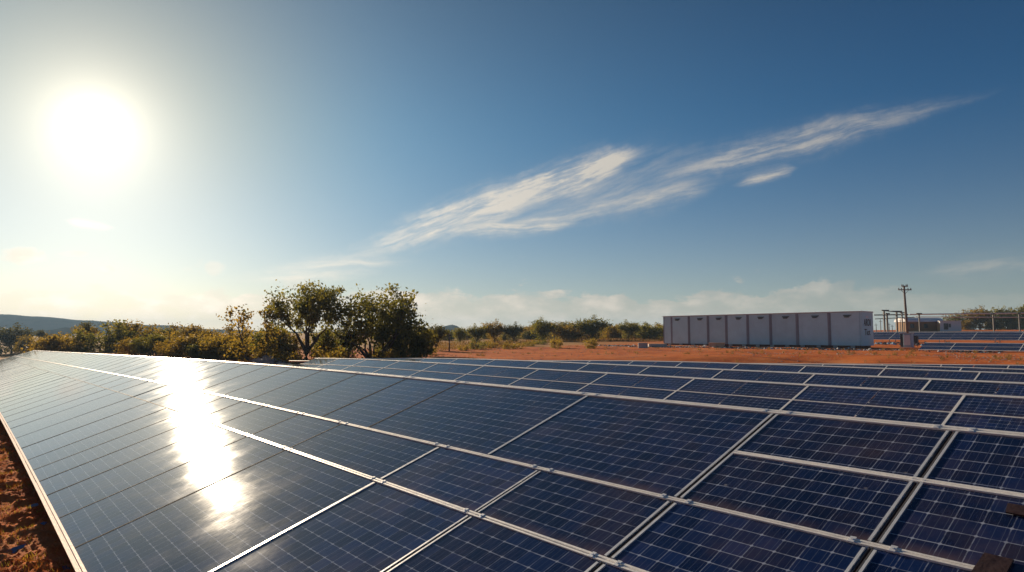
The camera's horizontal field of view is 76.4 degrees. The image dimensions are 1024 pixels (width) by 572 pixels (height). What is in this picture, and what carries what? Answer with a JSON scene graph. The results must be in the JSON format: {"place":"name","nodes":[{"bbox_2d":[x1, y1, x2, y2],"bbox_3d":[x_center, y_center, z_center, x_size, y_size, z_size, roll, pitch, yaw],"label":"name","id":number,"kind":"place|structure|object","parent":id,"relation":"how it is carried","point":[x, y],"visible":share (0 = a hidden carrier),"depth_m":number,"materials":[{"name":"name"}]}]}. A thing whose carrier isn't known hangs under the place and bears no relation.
{"place":"outdoors","nodes":[
{"label":"outdoors","id":0,"kind":"place"},
{"bbox_2d":[8,327,170,336],"bbox_3d":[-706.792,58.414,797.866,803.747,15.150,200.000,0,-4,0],"label":"hills","id":1,"kind":"structure","parent":0,"point":[66,330],"depth_m":746.99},
{"bbox_2d":[0,314,318,332],"bbox_3d":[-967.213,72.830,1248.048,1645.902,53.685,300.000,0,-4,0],"label":"hills","id":2,"kind":"structure","parent":0,"point":[7,321],"depth_m":1169.60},
{"bbox_2d":[432,325,576,331],"bbox_3d":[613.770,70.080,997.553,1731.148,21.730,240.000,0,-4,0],"label":"hills","id":3,"kind":"structure","parent":0,"point":[450,327],"depth_m":948.16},
{"bbox_2d":[0,330,1023,571],"bbox_3d":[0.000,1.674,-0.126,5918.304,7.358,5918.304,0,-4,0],"label":"ground","id":4,"kind":"structure","parent":0,"point":[715,355],"depth_m":57.16,"materials":[{"name":"red soil"}]},
{"bbox_2d":[0,328,8,354],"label":"scrub tree","id":5,"kind":"object","parent":4,"relation":"on","point":[1,350],"visible":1,"depth_m":168.52,"materials":[{"name":"green plant"}]},
{"bbox_2d":[6,544,25,553],"bbox_3d":[-6.831,3.636,8.962,0.129,0.012,0.309,21,13,12],"label":"glass fragment","id":6,"kind":"object","parent":4,"relation":"on","point":[14,549],"visible":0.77,"depth_m":8.99,"materials":[{"name":"blue glass"}]},
{"bbox_2d":[0,322,37,353],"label":"scrub tree","id":7,"kind":"object","parent":4,"relation":"on","point":[11,340],"visible":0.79,"depth_m":173.64,"materials":[{"name":"green plant"}]},
{"bbox_2d":[12,334,42,353],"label":"scrub tree","id":8,"kind":"object","parent":4,"relation":"on","point":[20,344],"visible":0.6,"depth_m":157.64,"materials":[{"name":"green plant"}]},
{"bbox_2d":[0,422,73,571],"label":"weeds","id":9,"kind":"object","parent":4,"relation":"on","point":[24,484],"visible":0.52,"depth_m":10.52,"materials":[{"name":"red plant"}]},
{"bbox_2d":[0,420,74,571],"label":"soil clods","id":10,"kind":"object","parent":4,"relation":"on","point":[63,560],"visible":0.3,"depth_m":9.37,"materials":[{"name":"brown soil"}]},
{"bbox_2d":[35,329,49,338],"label":"scrub tree","id":11,"kind":"object","parent":4,"relation":"on","point":[41,333],"visible":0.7,"depth_m":181.46,"materials":[{"name":"green plant"}]},
{"bbox_2d":[20,331,89,352],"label":"scrub tree","id":12,"kind":"object","parent":4,"relation":"on","point":[54,342],"visible":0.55,"depth_m":94.11,"materials":[{"name":"green plant"}]},
{"bbox_2d":[44,324,107,348],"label":"scrub tree","id":13,"kind":"object","parent":4,"relation":"on","point":[94,330],"visible":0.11,"depth_m":102.69,"materials":[{"name":"green plant"}]},
{"bbox_2d":[71,320,102,343],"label":"scrub tree","id":14,"kind":"object","parent":4,"relation":"on","point":[87,326],"visible":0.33,"depth_m":111.58,"materials":[{"name":"green plant"}]},
{"bbox_2d":[68,318,151,352],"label":"scrub tree","id":15,"kind":"object","parent":4,"relation":"on","point":[109,340],"visible":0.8,"depth_m":96.88,"materials":[{"name":"green plant"}]},
{"bbox_2d":[110,335,149,354],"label":"scrub tree","id":16,"kind":"object","parent":4,"relation":"on","point":[124,348],"visible":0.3,"depth_m":80.93,"materials":[{"name":"green plant"}]},
{"bbox_2d":[101,319,161,348],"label":"scrub tree","id":17,"kind":"object","parent":4,"relation":"on","point":[136,327],"visible":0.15,"depth_m":104.84,"materials":[{"name":"green plant"}]},
{"bbox_2d":[123,327,164,350],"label":"scrub tree","id":18,"kind":"object","parent":4,"relation":"on","point":[146,331],"visible":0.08,"depth_m":100.14,"materials":[{"name":"green plant"}]},
{"bbox_2d":[128,332,172,355],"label":"scrub tree","id":19,"kind":"object","parent":4,"relation":"on","point":[141,347],"visible":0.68,"depth_m":78.75,"materials":[{"name":"green plant"}]},
{"bbox_2d":[149,325,180,336],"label":"scrub tree","id":20,"kind":"object","parent":4,"relation":"on","point":[164,330],"visible":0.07,"depth_m":106.61,"materials":[{"name":"green plant"}]},
{"bbox_2d":[153,339,181,356],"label":"scrub tree","id":21,"kind":"object","parent":4,"relation":"on","point":[159,346],"visible":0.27,"depth_m":73.01,"materials":[{"name":"green plant"}]},
{"bbox_2d":[147,322,191,340],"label":"scrub tree","id":22,"kind":"object","parent":4,"relation":"on","point":[172,330],"visible":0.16,"depth_m":99.40,"materials":[{"name":"green plant"}]},
{"bbox_2d":[157,333,216,357],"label":"scrub tree","id":23,"kind":"object","parent":4,"relation":"on","point":[181,343],"visible":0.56,"depth_m":70.33,"materials":[{"name":"green plant"}]},
{"bbox_2d":[175,323,208,339],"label":"scrub tree","id":24,"kind":"object","parent":4,"relation":"on","point":[187,332],"visible":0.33,"depth_m":97.94,"materials":[{"name":"green plant"}]},
{"bbox_2d":[184,341,218,358],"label":"scrub tree","id":25,"kind":"object","parent":4,"relation":"on","point":[193,351],"visible":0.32,"depth_m":67.56,"materials":[{"name":"green plant"}]},
{"bbox_2d":[188,327,223,338],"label":"scrub tree","id":26,"kind":"object","parent":4,"relation":"on","point":[207,332],"visible":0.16,"depth_m":93.71,"materials":[{"name":"green plant"}]},
{"bbox_2d":[194,333,237,358],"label":"scrub tree","id":27,"kind":"object","parent":4,"relation":"on","point":[210,347],"visible":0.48,"depth_m":66.59,"materials":[{"name":"green plant"}]},
{"bbox_2d":[199,323,252,340],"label":"scrub tree","id":28,"kind":"object","parent":4,"relation":"on","point":[226,328],"visible":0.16,"depth_m":84.52,"materials":[{"name":"green plant"}]},
{"bbox_2d":[214,340,252,359],"bbox_3d":[-27.614,6.388,64.794,3.790,2.351,3.501,3,-5,-38],"label":"scrub tree","id":29,"kind":"object","parent":4,"relation":"on","point":[223,348],"visible":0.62,"depth_m":64.28,"materials":[{"name":"green plant"}]},
{"bbox_2d":[225,329,253,353],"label":"scrub tree","id":30,"kind":"object","parent":4,"relation":"on","point":[246,336],"visible":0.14,"depth_m":71.28,"materials":[{"name":"green plant"}]},
{"bbox_2d":[216,304,287,361],"bbox_3d":[-24.613,4.351,61.779,6.465,6.289,6.300,-4,-6,42],"label":"acacia tree","id":31,"kind":"object","parent":4,"relation":"on","point":[268,331],"visible":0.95,"depth_m":61.21,"materials":[{"name":"green plant"}]},
{"bbox_2d":[249,346,282,359],"bbox_3d":[-22.430,6.488,59.850,3.326,2.166,3.050,0,-4,-1],"label":"shrub","id":32,"kind":"object","parent":4,"relation":"on","point":[257,355],"visible":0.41,"depth_m":59.14,"materials":[{"name":"green plant"}]},
{"bbox_2d":[246,322,298,358],"bbox_3d":[-24.323,5.677,65.650,5.743,4.301,6.217,-1,-4,12],"label":"scrub tree","id":33,"kind":"object","parent":4,"relation":"on","point":[259,336],"visible":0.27,"depth_m":64.92,"materials":[{"name":"green plant"}]},
{"bbox_2d":[250,355,302,364],"bbox_3d":[-20.765,6.537,55.246,5.596,1.250,8.838,0,-4,0],"label":"rubble heap","id":34,"kind":"object","parent":4,"relation":"on","point":[265,360],"visible":0.27,"depth_m":56.17,"materials":[{"name":"stone"}]},
{"bbox_2d":[269,349,304,363],"bbox_3d":[-19.952,6.492,57.856,3.411,2.000,3.129,1,-4,-14],"label":"shrub","id":35,"kind":"object","parent":4,"relation":"on","point":[291,356],"visible":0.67,"depth_m":57.23,"materials":[{"name":"green plant"}]},
{"bbox_2d":[270,331,304,358],"bbox_3d":[-21.887,6.003,63.825,3.520,3.412,3.557,0,-4,6],"label":"scrub tree","id":36,"kind":"object","parent":4,"relation":"on","point":[283,347],"visible":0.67,"depth_m":63.25,"materials":[{"name":"green plant"}]},
{"bbox_2d":[257,279,346,360],"bbox_3d":[-18.683,3.201,59.363,8.232,8.054,7.852,2,-5,-25],"label":"acacia tree","id":37,"kind":"object","parent":4,"relation":"on","point":[307,308],"visible":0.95,"depth_m":59.45,"materials":[{"name":"green plant"}]},
{"bbox_2d":[310,328,343,357],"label":"scrub tree","id":38,"kind":"object","parent":4,"relation":"on","point":[326,340],"visible":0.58,"depth_m":66.46,"materials":[{"name":"green plant"}]},
{"bbox_2d":[303,342,355,359],"bbox_3d":[-16.869,6.392,59.937,4.690,2.499,4.302,2,-5,-21],"label":"shrub","id":39,"kind":"object","parent":4,"relation":"on","point":[336,353],"visible":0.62,"depth_m":59.18,"materials":[{"name":"green plant"}]},
{"bbox_2d":[329,325,360,357],"bbox_3d":[-15.638,5.312,61.667,3.214,4.163,3.945,1,-4,-11],"label":"scrub tree","id":40,"kind":"object","parent":4,"relation":"on","point":[348,337],"visible":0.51,"depth_m":61.07,"materials":[{"name":"green plant"}]},
{"bbox_2d":[309,282,426,357],"bbox_3d":[-12.079,3.514,59.662,10.206,7.720,10.338,-3,-5,39],"label":"acacia tree","id":41,"kind":"object","parent":4,"relation":"on","point":[396,318],"visible":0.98,"depth_m":58.63,"materials":[{"name":"green plant"}]},
{"bbox_2d":[368,347,401,357],"bbox_3d":[-11.398,6.415,59.838,3.695,2.166,3.390,-2,-5,21],"label":"shrub","id":42,"kind":"object","parent":4,"relation":"on","point":[392,353],"visible":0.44,"depth_m":58.93,"materials":[{"name":"green plant"}]},
{"bbox_2d":[372,319,438,357],"bbox_3d":[-9.876,5.236,62.896,7.013,4.727,7.592,-1,-4,15],"label":"bush","id":43,"kind":"object","parent":4,"relation":"on","point":[425,339],"visible":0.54,"depth_m":61.16,"materials":[{"name":"green plant"}]},
{"bbox_2d":[396,348,424,357],"bbox_3d":[-9.642,6.540,61.837,3.326,2.166,3.050,-1,-4,11],"label":"shrub","id":44,"kind":"object","parent":4,"relation":"on","point":[413,353],"visible":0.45,"depth_m":60.89,"materials":[{"name":"green plant"}]},
{"bbox_2d":[429,323,451,350],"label":"tree","id":45,"kind":"object","parent":4,"relation":"on","point":[440,333],"visible":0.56,"depth_m":83.46,"materials":[{"name":"green plant"}]},
{"bbox_2d":[441,329,453,340],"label":"field tree","id":46,"kind":"object","parent":4,"relation":"on","point":[447,337],"visible":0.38,"depth_m":148.22,"materials":[{"name":"green plant"}]},
{"bbox_2d":[452,327,468,342],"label":"tree","id":47,"kind":"object","parent":4,"relation":"on","point":[459,334],"visible":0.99,"depth_m":111.36,"materials":[{"name":"green plant"}]},
{"bbox_2d":[455,343,471,350],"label":"shrub","id":48,"kind":"object","parent":4,"relation":"on","point":[465,348],"visible":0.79,"depth_m":83.32,"materials":[{"name":"green plant"}]},
{"bbox_2d":[468,340,487,348],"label":"shrub","id":49,"kind":"object","parent":4,"relation":"on","point":[472,345],"visible":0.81,"depth_m":87.38,"materials":[{"name":"green plant"}]},
{"bbox_2d":[466,323,490,342],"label":"tree","id":50,"kind":"object","parent":4,"relation":"on","point":[477,333],"visible":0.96,"depth_m":117.27,"materials":[{"name":"green plant"}]},
{"bbox_2d":[483,341,498,347],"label":"shrub","id":51,"kind":"object","parent":4,"relation":"on","point":[490,343],"visible":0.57,"depth_m":91.33,"materials":[{"name":"green plant"}]},
{"bbox_2d":[480,319,505,341],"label":"tree","id":52,"kind":"object","parent":4,"relation":"on","point":[493,330],"visible":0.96,"depth_m":119.27,"materials":[{"name":"green plant"}]},
{"bbox_2d":[499,332,508,340],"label":"field tree","id":53,"kind":"object","parent":4,"relation":"on","point":[503,337],"visible":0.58,"depth_m":138.76,"materials":[{"name":"green plant"}]},
{"bbox_2d":[498,340,522,348],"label":"shrub","id":54,"kind":"object","parent":4,"relation":"on","point":[504,345],"visible":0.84,"depth_m":85.39,"materials":[{"name":"green plant"}]},
{"bbox_2d":[0,350,1023,571],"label":"solar table","id":55,"kind":"object","parent":4,"relation":"on","point":[131,463],"visible":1,"depth_m":7.04,"materials":[{"name":"blue glass"}]},
{"bbox_2d":[971,552,1013,571],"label":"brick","id":56,"kind":"object","parent":55,"relation":"on","point":[987,562],"visible":1,"depth_m":3.94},
{"bbox_2d":[1006,503,1023,516],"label":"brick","id":57,"kind":"object","parent":55,"relation":"on","point":[1015,509],"visible":1,"depth_m":4.37,"materials":[{"name":"brown brick"}]},
{"bbox_2d":[499,321,526,341],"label":"tree","id":58,"kind":"object","parent":4,"relation":"on","point":[511,332],"visible":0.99,"depth_m":119.34,"materials":[{"name":"green plant"}]},
{"bbox_2d":[520,330,536,339],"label":"field tree","id":59,"kind":"object","parent":4,"relation":"on","point":[526,335],"visible":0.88,"depth_m":143.79,"materials":[{"name":"green plant"}]},
{"bbox_2d":[521,340,536,345],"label":"shrub","id":60,"kind":"object","parent":4,"relation":"on","point":[528,343],"visible":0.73,"depth_m":95.13,"materials":[{"name":"green plant"}]},
{"bbox_2d":[520,326,542,337],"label":"field tree","id":61,"kind":"object","parent":4,"relation":"on","point":[528,328],"visible":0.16,"depth_m":148.64,"materials":[{"name":"green plant"}]},
{"bbox_2d":[533,339,548,344],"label":"shrub","id":62,"kind":"object","parent":4,"relation":"on","point":[543,342],"visible":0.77,"depth_m":103.27,"materials":[{"name":"green plant"}]},
{"bbox_2d":[529,316,558,340],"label":"tree","id":63,"kind":"object","parent":4,"relation":"on","point":[543,328],"visible":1,"depth_m":123.59,"materials":[{"name":"green plant"}]},
{"bbox_2d":[546,321,564,339],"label":"tree","id":64,"kind":"object","parent":4,"relation":"on","point":[555,334],"visible":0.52,"depth_m":129.13,"materials":[{"name":"green plant"}]},
{"bbox_2d":[549,335,565,347],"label":"shrub","id":65,"kind":"object","parent":4,"relation":"on","point":[558,344],"visible":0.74,"depth_m":85.28,"materials":[{"name":"green plant"}]},
{"bbox_2d":[556,324,583,340],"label":"field tree","id":66,"kind":"object","parent":4,"relation":"on","point":[566,332],"visible":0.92,"depth_m":126.54,"materials":[{"name":"green plant"}]},
{"bbox_2d":[582,337,598,348],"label":"shrub","id":67,"kind":"object","parent":4,"relation":"on","point":[592,343],"visible":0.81,"depth_m":83.29,"materials":[{"name":"green plant"}]},
{"bbox_2d":[569,314,612,340],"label":"tree","id":68,"kind":"object","parent":4,"relation":"on","point":[590,327],"visible":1,"depth_m":125.04,"materials":[{"name":"green plant"}]},
{"bbox_2d":[599,325,623,338],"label":"field tree","id":69,"kind":"object","parent":4,"relation":"on","point":[611,332],"visible":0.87,"depth_m":133.54,"materials":[{"name":"green plant"}]},
{"bbox_2d":[615,319,640,339],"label":"tree","id":70,"kind":"object","parent":4,"relation":"on","point":[630,329],"visible":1,"depth_m":127.25,"materials":[{"name":"green plant"}]},
{"bbox_2d":[254,347,1023,363],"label":"stones","id":71,"kind":"object","parent":4,"relation":"on","point":[760,355],"visible":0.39,"depth_m":60.33,"materials":[{"name":"brown stone"}]},
{"bbox_2d":[638,343,647,347],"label":"concrete block","id":72,"kind":"structure","parent":4,"relation":"on","point":[642,345],"depth_m":82.16,"materials":[{"name":"grey concrete"}]},
{"bbox_2d":[634,324,662,338],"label":"field tree","id":73,"kind":"object","parent":4,"relation":"on","point":[645,332],"visible":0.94,"depth_m":128.26,"materials":[{"name":"green plant"}]},
{"bbox_2d":[277,358,1023,432],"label":"solar table","id":74,"kind":"object","parent":4,"relation":"on","point":[994,412],"visible":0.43,"depth_m":17.32,"materials":[{"name":"blue glass"}]},
{"bbox_2d":[648,344,666,346],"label":"concrete slab","id":75,"kind":"structure","parent":4,"relation":"on","point":[657,345],"depth_m":85.09,"materials":[{"name":"grey concrete"}]},
{"bbox_2d":[361,358,1023,416],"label":"solar table","id":76,"kind":"object","parent":4,"relation":"on","point":[961,386],"visible":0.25,"depth_m":22.40,"materials":[{"name":"blue glass"}]},
{"bbox_2d":[709,343,724,346],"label":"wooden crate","id":77,"kind":"object","parent":4,"relation":"on","point":[717,344],"visible":0.73,"depth_m":80.59,"materials":[{"name":"grey wood"}]},
{"bbox_2d":[512,360,1023,394],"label":"solar table","id":78,"kind":"object","parent":4,"relation":"on","point":[968,375],"visible":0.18,"depth_m":29.13,"materials":[{"name":"blue glass"}]},
{"bbox_2d":[663,311,873,347],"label":"storage container","id":79,"kind":"object","parent":4,"relation":"on","point":[847,329],"visible":0.97,"depth_m":78.47,"materials":[{"name":"metal"}]},
{"bbox_2d":[579,344,1002,352],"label":"rubble","id":80,"kind":"object","parent":4,"relation":"on","point":[812,349],"visible":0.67,"depth_m":70.05,"materials":[{"name":"stone"}]},
{"bbox_2d":[707,363,1023,377],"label":"solar table","id":81,"kind":"object","parent":4,"relation":"on","point":[949,368],"visible":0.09,"depth_m":33.80,"materials":[{"name":"blue glass"}]},
{"bbox_2d":[881,310,888,331],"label":"steel post","id":82,"kind":"object","parent":4,"relation":"on","point":[884,326],"visible":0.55,"depth_m":117.84,"materials":[{"name":"metal"}]},
{"bbox_2d":[885,313,889,331],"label":"steel post","id":83,"kind":"object","parent":4,"relation":"on","point":[887,328],"visible":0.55,"depth_m":117.82,"materials":[{"name":"metal"}]},
{"bbox_2d":[895,311,901,331],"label":"steel post","id":84,"kind":"object","parent":4,"relation":"on","point":[896,312],"visible":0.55,"depth_m":117.76,"materials":[{"name":"metal"}]},
{"bbox_2d":[898,284,911,332],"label":"utility pole","id":85,"kind":"object","parent":4,"relation":"on","point":[905,310],"visible":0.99,"depth_m":83.95,"materials":[{"name":"brown wood"}]},
{"bbox_2d":[899,333,914,347],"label":"electrical cabinet","id":86,"kind":"object","parent":4,"relation":"on","point":[906,340],"visible":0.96,"depth_m":72.00,"materials":[{"name":"metal"}]},
{"bbox_2d":[794,364,1023,371],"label":"solar table","id":87,"kind":"object","parent":4,"relation":"on","point":[988,366],"visible":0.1,"depth_m":39.60,"materials":[{"name":"blue glass"}]},
{"bbox_2d":[914,336,918,346],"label":"switch box","id":88,"kind":"object","parent":4,"relation":"on","point":[916,339],"visible":0.54,"depth_m":74.04,"materials":[{"name":"metal"}]},
{"bbox_2d":[894,318,943,331],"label":"storage shed","id":89,"kind":"structure","parent":4,"relation":"on","point":[928,324],"depth_m":149.73,"materials":[{"name":"grey metal"}]},
{"bbox_2d":[875,341,997,344],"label":"yard clutter","id":90,"kind":"object","parent":4,"relation":"on","point":[884,343],"visible":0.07,"depth_m":83.03,"materials":[{"name":"metal"}]},
{"bbox_2d":[874,332,1023,342],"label":"solar table","id":91,"kind":"object","parent":4,"relation":"on","point":[895,336],"visible":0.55,"depth_m":84.44,"materials":[{"name":"blue glass"}]},
{"bbox_2d":[937,321,961,330],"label":"white building","id":92,"kind":"structure","parent":4,"relation":"on","point":[948,325],"depth_m":145.82,"materials":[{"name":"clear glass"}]},
{"bbox_2d":[875,331,1023,334],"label":"solar table","id":93,"kind":"object","parent":4,"relation":"on","point":[981,331],"visible":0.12,"depth_m":94.18,"materials":[{"name":"blue glass"}]},
{"bbox_2d":[942,312,973,329],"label":"tree","id":94,"kind":"object","parent":4,"relation":"on","point":[957,317],"visible":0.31,"depth_m":183.99,"materials":[{"name":"green plant"}]},
{"bbox_2d":[961,320,976,329],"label":"field tree","id":95,"kind":"object","parent":4,"relation":"on","point":[968,325],"visible":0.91,"depth_m":179.08,"materials":[{"name":"green plant"}]},
{"bbox_2d":[918,342,1023,351],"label":"solar table","id":96,"kind":"object","parent":4,"relation":"on","point":[1017,347],"visible":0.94,"depth_m":59.67,"materials":[{"name":"blue glass"}]},
{"bbox_2d":[958,305,991,329],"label":"tree","id":97,"kind":"object","parent":4,"relation":"on","point":[981,322],"visible":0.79,"depth_m":181.20,"materials":[{"name":"green plant"}]},
{"bbox_2d":[983,320,1002,329],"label":"field tree","id":98,"kind":"object","parent":4,"relation":"on","point":[998,326],"visible":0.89,"depth_m":176.77,"materials":[{"name":"green plant"}]},
{"bbox_2d":[991,313,994,330],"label":"steel post","id":99,"kind":"object","parent":4,"relation":"on","point":[992,314],"visible":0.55,"depth_m":117.79,"materials":[{"name":"metal"}]},
{"bbox_2d":[915,316,1023,317],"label":"overhead pipe","id":100,"kind":"object","parent":99,"relation":"attached to","point":[991,317],"visible":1,"depth_m":118.21,"materials":[{"name":"metal"}]},
{"bbox_2d":[981,305,1023,329],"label":"tree","id":101,"kind":"object","parent":4,"relation":"on","point":[1005,320],"visible":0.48,"depth_m":180.13,"materials":[{"name":"green plant"}]},
{"bbox_2d":[1002,304,1023,320],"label":"tree","id":102,"kind":"object","parent":4,"relation":"on","point":[1020,310],"visible":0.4,"depth_m":180.01,"materials":[{"name":"green plant"}]},
{"bbox_2d":[1005,318,1023,329],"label":"field tree","id":103,"kind":"object","parent":4,"relation":"on","point":[1014,324],"visible":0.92,"depth_m":175.14,"materials":[{"name":"green plant"}]},
{"bbox_2d":[0,0,1023,332],"label":"sky","id":104,"kind":"structure","parent":0,"point":[163,162],"materials":[{"name":"blue"}]},
{"bbox_2d":[428,337,663,349],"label":"dry grass","id":105,"kind":"structure","parent":0,"point":[444,344],"depth_m":117.24,"materials":[{"name":"brown plant"}]},
{"bbox_2d":[429,345,1022,364],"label":"dry grass","id":106,"kind":"structure","parent":0,"point":[911,351],"depth_m":60.30,"materials":[{"name":"brown plant"}]},
{"bbox_2d":[909,312,1023,314],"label":"overhead pipe","id":107,"kind":"object","parent":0,"point":[962,313],"visible":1,"depth_m":118.22,"materials":[{"name":"grey metal"}]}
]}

